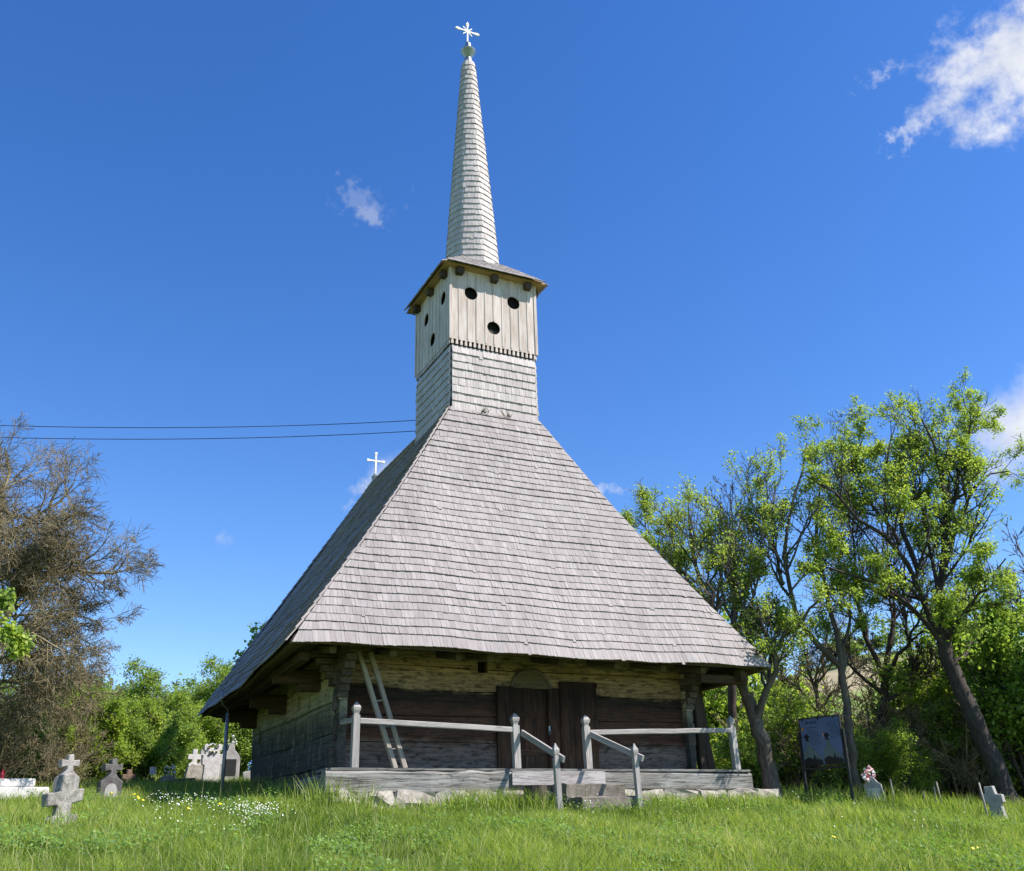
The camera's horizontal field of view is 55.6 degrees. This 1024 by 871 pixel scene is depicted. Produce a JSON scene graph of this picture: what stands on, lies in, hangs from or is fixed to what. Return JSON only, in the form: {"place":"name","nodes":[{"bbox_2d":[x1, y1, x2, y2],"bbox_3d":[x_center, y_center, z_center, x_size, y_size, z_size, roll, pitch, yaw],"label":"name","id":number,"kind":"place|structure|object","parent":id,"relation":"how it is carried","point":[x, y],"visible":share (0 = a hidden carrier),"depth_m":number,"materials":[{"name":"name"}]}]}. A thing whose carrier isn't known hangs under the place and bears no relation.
{"place":"outdoors","nodes":[
{"label":"outdoors","id":0,"kind":"place"},
{"bbox_2d":[0,772,1023,830],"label":"tall grass","id":1,"kind":"structure","parent":0,"point":[504,800],"depth_m":18.75,"materials":[{"name":"green plant"}]},
{"bbox_2d":[0,0,1023,696],"label":"sky","id":2,"kind":"structure","parent":0,"point":[739,219],"materials":[{"name":"blue"}]},
{"bbox_2d":[18,636,1022,869],"bbox_3d":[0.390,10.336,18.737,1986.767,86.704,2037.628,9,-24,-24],"label":"ground","id":3,"kind":"structure","parent":0,"point":[832,674],"depth_m":201.09,"materials":[{"name":"green plant"}]},
{"bbox_2d":[0,676,22,701],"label":"shrub","id":4,"kind":"object","parent":3,"relation":"on","point":[9,691],"depth_m":44.37,"materials":[{"name":"green plant"}]},
{"bbox_2d":[0,587,37,661],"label":"leafy branch tree","id":5,"kind":"object","parent":3,"relation":"on","point":[17,643],"visible":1,"depth_m":15.94,"materials":[{"name":"green plant"}]},
{"bbox_2d":[0,688,47,782],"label":"shrub","id":6,"kind":"object","parent":3,"relation":"on","point":[6,763],"visible":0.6,"depth_m":19.87,"materials":[{"name":"green plant"}]},
{"bbox_2d":[0,779,48,800],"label":"tomb","id":7,"kind":"object","parent":3,"relation":"on","point":[7,786],"visible":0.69,"depth_m":18.31,"materials":[{"name":"white stone"}]},
{"bbox_2d":[0,770,4,778],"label":"grave candle","id":8,"kind":"object","parent":7,"relation":"on","point":[2,773],"visible":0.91,"depth_m":18.59,"materials":[{"name":"red plastic"}]},
{"bbox_2d":[1,703,55,778],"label":"shrub","id":9,"kind":"object","parent":3,"relation":"on","point":[17,772],"visible":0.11,"depth_m":24.49,"materials":[{"name":"green plant"}]},
{"bbox_2d":[1,692,76,780],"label":"shrub","id":10,"kind":"object","parent":3,"relation":"on","point":[29,776],"visible":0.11,"depth_m":24.81,"materials":[{"name":"green plant"}]},
{"bbox_2d":[0,664,86,746],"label":"shrub","id":11,"kind":"object","parent":3,"relation":"on","point":[34,709],"visible":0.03,"depth_m":27.07,"materials":[{"name":"green plant"}]},
{"bbox_2d":[22,725,90,786],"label":"shrub","id":12,"kind":"object","parent":3,"relation":"on","point":[70,738],"visible":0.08,"depth_m":25.72,"materials":[{"name":"green plant"}]},
{"bbox_2d":[18,723,96,787],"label":"shrub","id":13,"kind":"object","parent":3,"relation":"on","point":[54,773],"visible":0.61,"depth_m":21.62,"materials":[{"name":"green plant"}]},
{"bbox_2d":[41,773,83,826],"bbox_3d":[-6.331,5.191,13.642,0.170,0.850,0.541,-17,-27,34],"label":"stone cross","id":14,"kind":"object","parent":3,"relation":"on","point":[65,795],"visible":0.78,"depth_m":13.63,"materials":[{"name":"grey stone"}]},
{"bbox_2d":[52,754,79,791],"bbox_3d":[-8.735,6.763,19.053,0.427,0.971,0.210,19,-29,-40],"label":"headstone","id":15,"kind":"object","parent":3,"relation":"on","point":[68,763],"visible":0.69,"depth_m":19.08,"materials":[{"name":"stone"}]},
{"bbox_2d":[0,412,166,758],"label":"bare tree","id":16,"kind":"object","parent":3,"relation":"on","point":[22,568],"visible":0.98,"depth_m":19.56,"materials":[{"name":"brown plant"}]},
{"bbox_2d":[50,686,116,781],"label":"shrub","id":17,"kind":"object","parent":3,"relation":"on","point":[90,758],"visible":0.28,"depth_m":26.39,"materials":[{"name":"green plant"}]},
{"bbox_2d":[47,676,146,777],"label":"shrub","id":18,"kind":"object","parent":3,"relation":"on","point":[108,719],"visible":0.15,"depth_m":27.49,"materials":[{"name":"green plant"}]},
{"bbox_2d":[47,691,146,782],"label":"shrub","id":19,"kind":"object","parent":3,"relation":"on","point":[119,744],"visible":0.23,"depth_m":27.89,"materials":[{"name":"green plant"}]},
{"bbox_2d":[85,670,124,780],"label":"shrub","id":20,"kind":"object","parent":3,"relation":"on","point":[111,682],"visible":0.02,"depth_m":31.36,"materials":[{"name":"green plant"}]},
{"bbox_2d":[96,758,122,799],"bbox_3d":[-7.820,6.780,18.870,0.438,0.964,0.210,17,-29,-38],"label":"headstone","id":21,"kind":"object","parent":3,"relation":"on","point":[110,781],"visible":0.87,"depth_m":18.85,"materials":[{"name":"stone"}]},
{"bbox_2d":[51,686,180,781],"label":"shrub","id":22,"kind":"object","parent":3,"relation":"on","point":[146,743],"visible":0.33,"depth_m":28.97,"materials":[{"name":"green plant"}]},
{"bbox_2d":[121,769,135,782],"bbox_3d":[-10.486,9.460,26.512,0.378,0.646,0.120,15,-27,-35],"label":"cross","id":23,"kind":"object","parent":3,"relation":"on","point":[128,775],"visible":0.7,"depth_m":26.53,"materials":[{"name":"stone"}]},
{"bbox_2d":[106,654,177,707],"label":"shrub","id":24,"kind":"object","parent":3,"relation":"on","point":[141,687],"visible":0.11,"depth_m":36.76,"materials":[{"name":"green plant"}]},
{"bbox_2d":[100,691,191,782],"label":"shrub","id":25,"kind":"object","parent":3,"relation":"on","point":[158,719],"visible":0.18,"depth_m":30.05,"materials":[{"name":"green plant"}]},
{"bbox_2d":[149,767,155,780],"bbox_3d":[-9.918,9.530,26.715,0.160,0.778,0.066,9,-24,-24],"label":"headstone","id":26,"kind":"object","parent":3,"relation":"on","point":[152,770],"visible":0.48,"depth_m":26.79,"materials":[{"name":"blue stone"}]},
{"bbox_2d":[159,775,175,783],"bbox_3d":[-10.517,10.540,29.491,0.508,0.415,0.200,13,-26,-31],"label":"broken headstone","id":27,"kind":"object","parent":3,"relation":"on","point":[166,778],"visible":0.54,"depth_m":29.46,"materials":[{"name":"stone"}]},
{"bbox_2d":[164,764,175,776],"bbox_3d":[-10.416,10.197,29.569,0.366,0.373,0.198,9,-24,-24],"label":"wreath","id":28,"kind":"object","parent":27,"relation":"attached to","point":[170,771],"visible":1,"depth_m":29.56,"materials":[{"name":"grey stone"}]},
{"bbox_2d":[143,678,204,776],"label":"shrub","id":29,"kind":"object","parent":3,"relation":"on","point":[180,698],"visible":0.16,"depth_m":35.85,"materials":[{"name":"green plant"}]},
{"bbox_2d":[145,707,203,777],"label":"shrub","id":30,"kind":"object","parent":3,"relation":"on","point":[183,763],"visible":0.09,"depth_m":34.77,"materials":[{"name":"green plant"}]},
{"bbox_2d":[157,673,200,705],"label":"shrub","id":31,"kind":"object","parent":3,"relation":"on","point":[186,682],"visible":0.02,"depth_m":45.09,"materials":[{"name":"green plant"}]},
{"bbox_2d":[170,778,194,782],"bbox_3d":[-10.451,10.920,30.500,0.779,0.272,0.927,11,-25,-27],"label":"grave border","id":32,"kind":"object","parent":3,"relation":"on","point":[179,779],"visible":0.21,"depth_m":30.16,"materials":[{"name":"stone"}]},
{"bbox_2d":[183,749,204,779],"bbox_3d":[-10.617,11.220,32.646,0.780,1.274,0.435,10,-25,-27],"label":"headstone","id":33,"kind":"object","parent":3,"relation":"on","point":[194,768],"visible":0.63,"depth_m":32.49,"materials":[{"name":"stone"}]},
{"bbox_2d":[176,697,223,777],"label":"shrub","id":34,"kind":"object","parent":3,"relation":"on","point":[203,741],"visible":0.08,"depth_m":37.62,"materials":[{"name":"green plant"}]},
{"bbox_2d":[166,652,245,764],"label":"shrub","id":35,"kind":"object","parent":3,"relation":"on","point":[212,687],"visible":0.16,"depth_m":40.12,"materials":[{"name":"green plant"}]},
{"bbox_2d":[186,658,234,704],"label":"shrub","id":36,"kind":"object","parent":3,"relation":"on","point":[230,663],"depth_m":48.28,"materials":[{"name":"green plant"}]},
{"bbox_2d":[201,744,222,782],"bbox_3d":[-9.868,10.866,31.848,0.717,1.430,0.250,9,-24,-24],"label":"headstone","id":37,"kind":"object","parent":3,"relation":"on","point":[211,762],"visible":0.72,"depth_m":31.78,"materials":[{"name":"white stone"}]},
{"bbox_2d":[207,743,219,753],"bbox_3d":[-9.838,10.297,31.959,0.395,0.359,0.201,9,-24,-24],"label":"wreath","id":38,"kind":"object","parent":37,"relation":"on","point":[211,744],"visible":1,"depth_m":31.95,"materials":[{"name":"white plant"}]},
{"bbox_2d":[180,661,252,774],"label":"shrub","id":39,"kind":"object","parent":3,"relation":"on","point":[233,727],"visible":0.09,"depth_m":39.71,"materials":[{"name":"green plant"}]},
{"bbox_2d":[183,713,252,778],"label":"shrub","id":40,"kind":"object","parent":3,"relation":"on","point":[220,739],"visible":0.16,"depth_m":39.06,"materials":[{"name":"green plant"}]},
{"bbox_2d":[220,690,229,792],"bbox_3d":[-6.584,7.081,22.086,0.120,2.463,0.388,-6,-23,11],"label":"metal pipe","id":41,"kind":"object","parent":3,"relation":"on","point":[225,749],"visible":0.9,"depth_m":22.18,"materials":[{"name":"metal"}]},
{"bbox_2d":[218,744,239,781],"bbox_3d":[-9.870,11.491,33.826,0.714,1.422,0.336,9,-24,-24],"label":"monument","id":42,"kind":"object","parent":3,"relation":"on","point":[232,768],"visible":0.59,"depth_m":33.76,"materials":[{"name":"stone"}]},
{"bbox_2d":[228,734,236,745],"bbox_3d":[-9.884,10.741,34.089,0.464,0.500,0.211,9,-24,-24],"label":"wreath","id":43,"kind":"object","parent":42,"relation":"attached to","point":[233,737],"visible":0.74,"depth_m":34.11,"materials":[{"name":"white plant"}]},
{"bbox_2d":[241,771,249,778],"bbox_3d":[-9.441,12.284,34.750,0.444,0.525,0.250,9,-24,-24],"label":"headstone","id":44,"kind":"object","parent":3,"relation":"on","point":[246,773],"visible":0.3,"depth_m":34.66,"materials":[{"name":"stone"}]},
{"bbox_2d":[241,735,251,773],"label":"shrub","id":45,"kind":"object","parent":3,"relation":"on","point":[248,760],"visible":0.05,"depth_m":39.33,"materials":[{"name":"green plant"}]},
{"bbox_2d":[229,619,266,731],"bbox_3d":[-8.177,8.640,31.171,1.610,5.484,1.705,-8,-23,15],"label":"leafy tree","id":46,"kind":"object","parent":3,"relation":"on","point":[255,633],"visible":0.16,"depth_m":31.47,"materials":[{"name":"green plant"}]},
{"bbox_2d":[197,22,778,811],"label":"wooden church","id":47,"kind":"structure","parent":3,"relation":"on","point":[515,600],"depth_m":21.22,"materials":[{"name":"grey wood"}]},
{"bbox_2d":[0,431,413,439],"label":"power cable","id":48,"kind":"object","parent":47,"relation":"attached to","point":[217,438],"visible":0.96,"depth_m":25.24,"materials":[{"name":"rubber"}]},
{"bbox_2d":[0,420,415,427],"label":"power cable","id":49,"kind":"object","parent":47,"relation":"attached to","point":[203,427],"visible":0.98,"depth_m":25.25,"materials":[{"name":"rubber"}]},
{"bbox_2d":[357,651,406,767],"bbox_3d":[-2.522,5.280,18.737,1.052,2.229,0.218,-1,-22,0],"label":"ladder","id":50,"kind":"object","parent":47,"relation":"on","point":[382,728],"visible":0.92,"depth_m":18.71,"materials":[{"name":"grey wood"}]},
{"bbox_2d":[513,688,550,768],"bbox_3d":[0.409,6.146,20.368,0.832,1.680,0.183,9,-24,-24],"label":"door","id":51,"kind":"structure","parent":47,"relation":"in","point":[530,705],"depth_m":20.46,"materials":[{"name":"brown wood"}]},
{"bbox_2d":[559,681,599,768],"bbox_3d":[1.453,6.228,20.832,0.938,1.830,0.070,9,-24,-24],"label":"door panel","id":52,"kind":"structure","parent":47,"relation":"in","point":[577,699],"depth_m":20.83,"materials":[{"name":"brown wood"}]},
{"bbox_2d":[0,775,1022,870],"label":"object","id":53,"kind":"object","parent":3,"relation":"on","point":[222,861],"visible":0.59,"depth_m":11.79,"materials":[{"name":"green plant"}]},
{"bbox_2d":[0,772,1023,870],"bbox_3d":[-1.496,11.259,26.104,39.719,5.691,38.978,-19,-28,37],"label":"grass","id":54,"kind":"structure","parent":3,"relation":"on","point":[833,858],"depth_m":13.06,"materials":[{"name":"green plant"}]},
{"bbox_2d":[0,593,1023,701],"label":"woodland","id":55,"kind":"object","parent":3,"relation":"on","point":[884,637],"visible":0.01,"depth_m":226.81,"materials":[{"name":"green plant"}]},
{"bbox_2d":[135,790,923,829],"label":"white wildflowers","id":56,"kind":"object","parent":3,"relation":"on","point":[268,806],"visible":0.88,"depth_m":14.86,"materials":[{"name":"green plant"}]},
{"bbox_2d":[524,785,547,807],"bbox_3d":[0.456,6.960,18.444,0.509,0.611,0.517,9,-24,-24],"label":"stone","id":57,"kind":"object","parent":3,"relation":"on","point":[543,789],"visible":0.41,"depth_m":18.34,"materials":[{"name":"grey stone"}]},
{"bbox_2d":[551,783,624,806],"bbox_3d":[1.494,7.026,18.990,1.335,0.430,0.659,9,-24,-24],"label":"stone step","id":58,"kind":"object","parent":3,"relation":"on","point":[599,789],"visible":0.51,"depth_m":18.74,"materials":[{"name":"stone"}]},
{"bbox_2d":[570,794,650,811],"bbox_3d":[1.884,7.070,18.508,1.527,0.411,0.586,9,-24,-24],"label":"stone step","id":59,"kind":"object","parent":3,"relation":"on","point":[594,799],"visible":0.39,"depth_m":18.26,"materials":[{"name":"stone"}]},
{"bbox_2d":[699,447,763,740],"bbox_3d":[7.302,6.550,29.975,2.673,12.649,2.324,-13,-25,26],"label":"bare tree","id":60,"kind":"object","parent":3,"relation":"on","point":[732,711],"visible":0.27,"depth_m":30.97,"materials":[{"name":"green plant"}]},
{"bbox_2d":[619,472,862,799],"bbox_3d":[5.228,4.593,23.949,4.075,8.994,6.889,9,-24,-24],"label":"leafy tree","id":61,"kind":"object","parent":3,"relation":"on","point":[676,557],"visible":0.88,"depth_m":23.77,"materials":[{"name":"green plant"}]},
{"bbox_2d":[697,719,820,792],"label":"shrub","id":62,"kind":"object","parent":3,"relation":"on","point":[751,759],"visible":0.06,"depth_m":26.00,"materials":[{"name":"green plant"}]},
{"bbox_2d":[705,674,814,746],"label":"shrub","id":63,"kind":"object","parent":3,"relation":"on","point":[742,716],"depth_m":35.04,"materials":[{"name":"green plant"}]},
{"bbox_2d":[711,679,812,754],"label":"shrub","id":64,"kind":"object","parent":3,"relation":"on","point":[719,719],"visible":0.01,"depth_m":32.92,"materials":[{"name":"green plant"}]},
{"bbox_2d":[703,606,821,742],"bbox_3d":[9.092,12.474,37.210,13.749,12.375,8.889,16,-28,-37],"label":"shrub","id":65,"kind":"object","parent":3,"relation":"on","point":[718,703],"visible":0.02,"depth_m":34.81,"materials":[{"name":"green plant"}]},
{"bbox_2d":[703,661,832,736],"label":"shrub","id":66,"kind":"object","parent":3,"relation":"on","point":[802,685],"depth_m":35.09,"materials":[{"name":"green plant"}]},
{"bbox_2d":[709,679,828,793],"bbox_3d":[7.093,8.869,26.713,5.047,4.718,3.506,10,-25,-27],"label":"shrub","id":67,"kind":"object","parent":3,"relation":"on","point":[724,745],"visible":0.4,"depth_m":26.53,"materials":[{"name":"green plant"}]},
{"bbox_2d":[689,413,873,796],"bbox_3d":[7.769,3.916,24.591,5.766,10.670,3.590,9,-24,-24],"label":"leafy tree","id":68,"kind":"object","parent":3,"relation":"on","point":[772,516],"visible":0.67,"depth_m":24.87,"materials":[{"name":"green plant"}]},
{"bbox_2d":[721,688,841,716],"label":"shrub","id":69,"kind":"object","parent":3,"relation":"on","point":[838,698],"depth_m":39.88,"materials":[{"name":"green plant"}]},
{"bbox_2d":[697,686,875,768],"bbox_3d":[8.563,13.114,34.078,9.586,7.754,8.599,10,-25,-26],"label":"shrub","id":70,"kind":"object","parent":3,"relation":"on","point":[742,723],"depth_m":32.80,"materials":[{"name":"green plant"}]},
{"bbox_2d":[767,689,847,793],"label":"shrub","id":71,"kind":"object","parent":3,"relation":"on","point":[808,772],"visible":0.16,"depth_m":25.30,"materials":[{"name":"green plant"}]},
{"bbox_2d":[753,703,874,789],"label":"shrub","id":72,"kind":"object","parent":3,"relation":"on","point":[795,717],"visible":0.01,"depth_m":25.92,"materials":[{"name":"green plant"}]},
{"bbox_2d":[763,665,873,724],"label":"shrub","id":73,"kind":"object","parent":3,"relation":"on","point":[809,685],"visible":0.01,"depth_m":31.97,"materials":[{"name":"green plant"}]},
{"bbox_2d":[801,676,847,718],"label":"shrub","id":74,"kind":"object","parent":3,"relation":"on","point":[827,695],"depth_m":35.77,"materials":[{"name":"green plant"}]},
{"bbox_2d":[773,549,877,716],"bbox_3d":[9.924,8.030,30.091,3.833,9.812,3.195,-4,-22,7],"label":"bare tree","id":75,"kind":"object","parent":3,"relation":"on","point":[810,668],"visible":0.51,"depth_m":29.90,"materials":[{"name":"green plant"}]},
{"bbox_2d":[798,714,854,802],"bbox_3d":[6.935,7.268,21.522,0.055,2.002,1.172,17,-28,-37],"label":"info board","id":76,"kind":"object","parent":3,"relation":"on","point":[822,740],"visible":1,"depth_m":21.66,"materials":[{"name":"black metal"}]},
{"bbox_2d":[819,675,870,717],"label":"shrub","id":77,"kind":"object","parent":3,"relation":"on","point":[834,693],"depth_m":36.09,"materials":[{"name":"green plant"}]},
{"bbox_2d":[831,700,860,722],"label":"shrub","id":78,"kind":"object","parent":3,"relation":"on","point":[842,707],"depth_m":34.45,"materials":[{"name":"green plant"}]},
{"bbox_2d":[831,678,874,714],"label":"shrub","id":79,"kind":"object","parent":3,"relation":"on","point":[850,695],"visible":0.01,"depth_m":34.91,"materials":[{"name":"green plant"}]},
{"bbox_2d":[813,679,893,774],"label":"shrub","id":80,"kind":"object","parent":3,"relation":"on","point":[838,690],"visible":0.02,"depth_m":26.27,"materials":[{"name":"green plant"}]},
{"bbox_2d":[808,722,908,796],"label":"shrub","id":81,"kind":"object","parent":3,"relation":"on","point":[866,755],"visible":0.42,"depth_m":23.66,"materials":[{"name":"green plant"}]},
{"bbox_2d":[849,688,870,724],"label":"shrub","id":82,"kind":"object","parent":3,"relation":"on","point":[857,701],"depth_m":29.46,"materials":[{"name":"green plant"}]},
{"bbox_2d":[854,651,891,725],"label":"shrub","id":83,"kind":"object","parent":3,"relation":"on","point":[868,695],"visible":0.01,"depth_m":32.43,"materials":[{"name":"green plant"}]},
{"bbox_2d":[863,777,883,800],"bbox_3d":[8.280,8.146,22.141,0.448,0.674,0.215,-11,-24,23],"label":"headstone","id":84,"kind":"object","parent":3,"relation":"on","point":[873,782],"visible":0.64,"depth_m":22.10,"materials":[{"name":"stone"}]},
{"bbox_2d":[861,765,875,782],"bbox_3d":[8.145,7.758,22.250,0.414,0.409,0.183,9,-24,-24],"label":"rose bunch","id":85,"kind":"object","parent":84,"relation":"on","point":[868,771],"visible":1,"depth_m":22.24,"materials":[{"name":"pink plant"}]},
{"bbox_2d":[794,467,959,732],"bbox_3d":[9.936,5.272,26.014,4.220,9.877,3.712,-20,-29,38],"label":"bare tree","id":86,"kind":"object","parent":3,"relation":"on","point":[884,691],"visible":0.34,"depth_m":25.77,"materials":[{"name":"green plant"}]},
{"bbox_2d":[832,665,949,797],"bbox_3d":[9.860,8.061,25.130,3.393,4.025,3.264,0,-22,-4],"label":"shrub","id":87,"kind":"object","parent":3,"relation":"on","point":[896,713],"visible":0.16,"depth_m":24.85,"materials":[{"name":"green plant"}]},
{"bbox_2d":[889,779,893,800],"bbox_3d":[8.634,8.140,22.001,0.069,0.685,0.040,9,-24,-24],"label":"fence stake","id":88,"kind":"object","parent":3,"relation":"on","point":[891,788],"visible":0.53,"depth_m":22.04,"materials":[{"name":"grey wood"}]},
{"bbox_2d":[841,655,948,798],"bbox_3d":[10.873,8.627,26.841,4.419,4.973,4.363,9,-24,-24],"label":"shrub","id":89,"kind":"object","parent":3,"relation":"on","point":[873,709],"visible":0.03,"depth_m":26.05,"materials":[{"name":"green plant"}]},
{"bbox_2d":[790,366,1023,804],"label":"leafy tree","id":90,"kind":"object","parent":3,"relation":"on","point":[969,466],"visible":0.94,"depth_m":24.23,"materials":[{"name":"green plant"}]},
{"bbox_2d":[868,716,945,797],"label":"shrub","id":91,"kind":"object","parent":3,"relation":"on","point":[908,770],"visible":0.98,"depth_m":23.25,"materials":[{"name":"green plant"}]},
{"bbox_2d":[851,496,989,687],"bbox_3d":[12.613,6.580,28.561,5.421,10.539,3.378,9,-24,-24],"label":"bare tree","id":92,"kind":"object","parent":3,"relation":"on","point":[900,632],"visible":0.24,"depth_m":28.64,"materials":[{"name":"green plant"}]},
{"bbox_2d":[844,666,1021,800],"bbox_3d":[10.893,8.030,25.451,4.616,4.185,3.602,-19,-28,37],"label":"shrub","id":93,"kind":"object","parent":3,"relation":"on","point":[956,733],"visible":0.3,"depth_m":24.56,"materials":[{"name":"green plant"}]},
{"bbox_2d":[936,782,941,801],"bbox_3d":[9.612,8.124,21.815,0.095,0.658,0.040,9,-24,-24],"label":"fence stake","id":94,"kind":"object","parent":3,"relation":"on","point":[938,791],"visible":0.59,"depth_m":21.84,"materials":[{"name":"grey wood"}]},
{"bbox_2d":[858,628,1023,800],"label":"shrub","id":95,"kind":"object","parent":3,"relation":"on","point":[893,677],"visible":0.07,"depth_m":26.33,"materials":[{"name":"green plant"}]},
{"bbox_2d":[895,659,1018,799],"bbox_3d":[10.991,7.631,24.627,3.775,4.041,3.274,12,-26,-29],"label":"shrub","id":96,"kind":"object","parent":3,"relation":"on","point":[967,774],"visible":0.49,"depth_m":23.80,"materials":[{"name":"green plant"}]},
{"bbox_2d":[906,679,1013,795],"bbox_3d":[12.675,8.297,26.282,4.066,4.872,4.426,-4,-22,6],"label":"shrub","id":97,"kind":"object","parent":3,"relation":"on","point":[937,701],"depth_m":25.29,"materials":[{"name":"green plant"}]},
{"bbox_2d":[912,558,1023,796],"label":"shrub","id":98,"kind":"object","parent":3,"relation":"on","point":[1008,653],"visible":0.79,"depth_m":23.72,"materials":[{"name":"green plant"}]},
{"bbox_2d":[919,665,1023,798],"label":"shrub","id":99,"kind":"object","parent":3,"relation":"on","point":[1020,786],"visible":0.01,"depth_m":24.24,"materials":[{"name":"green plant"}]},
{"bbox_2d":[978,783,989,820],"bbox_3d":[9.180,7.177,18.861,0.126,0.823,0.040,9,-24,-24],"label":"fence stake","id":100,"kind":"object","parent":3,"relation":"on","point":[984,804],"visible":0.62,"depth_m":18.88,"materials":[{"name":"grey wood"}]},
{"bbox_2d":[949,659,1023,798],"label":"shrub","id":101,"kind":"object","parent":3,"relation":"on","point":[1007,766],"visible":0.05,"depth_m":24.08,"materials":[{"name":"green plant"}]},
{"bbox_2d":[983,786,1007,819],"bbox_3d":[9.535,7.314,19.171,0.140,0.742,0.401,19,-30,-41],"label":"concrete cross","id":102,"kind":"object","parent":3,"relation":"on","point":[994,799],"visible":0.76,"depth_m":19.13,"materials":[{"name":"concrete"}]},
{"bbox_2d":[984,517,1023,632],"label":"bare tree","id":103,"kind":"object","parent":3,"relation":"on","point":[1021,553],"visible":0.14,"depth_m":27.26,"materials":[{"name":"grey plant"}]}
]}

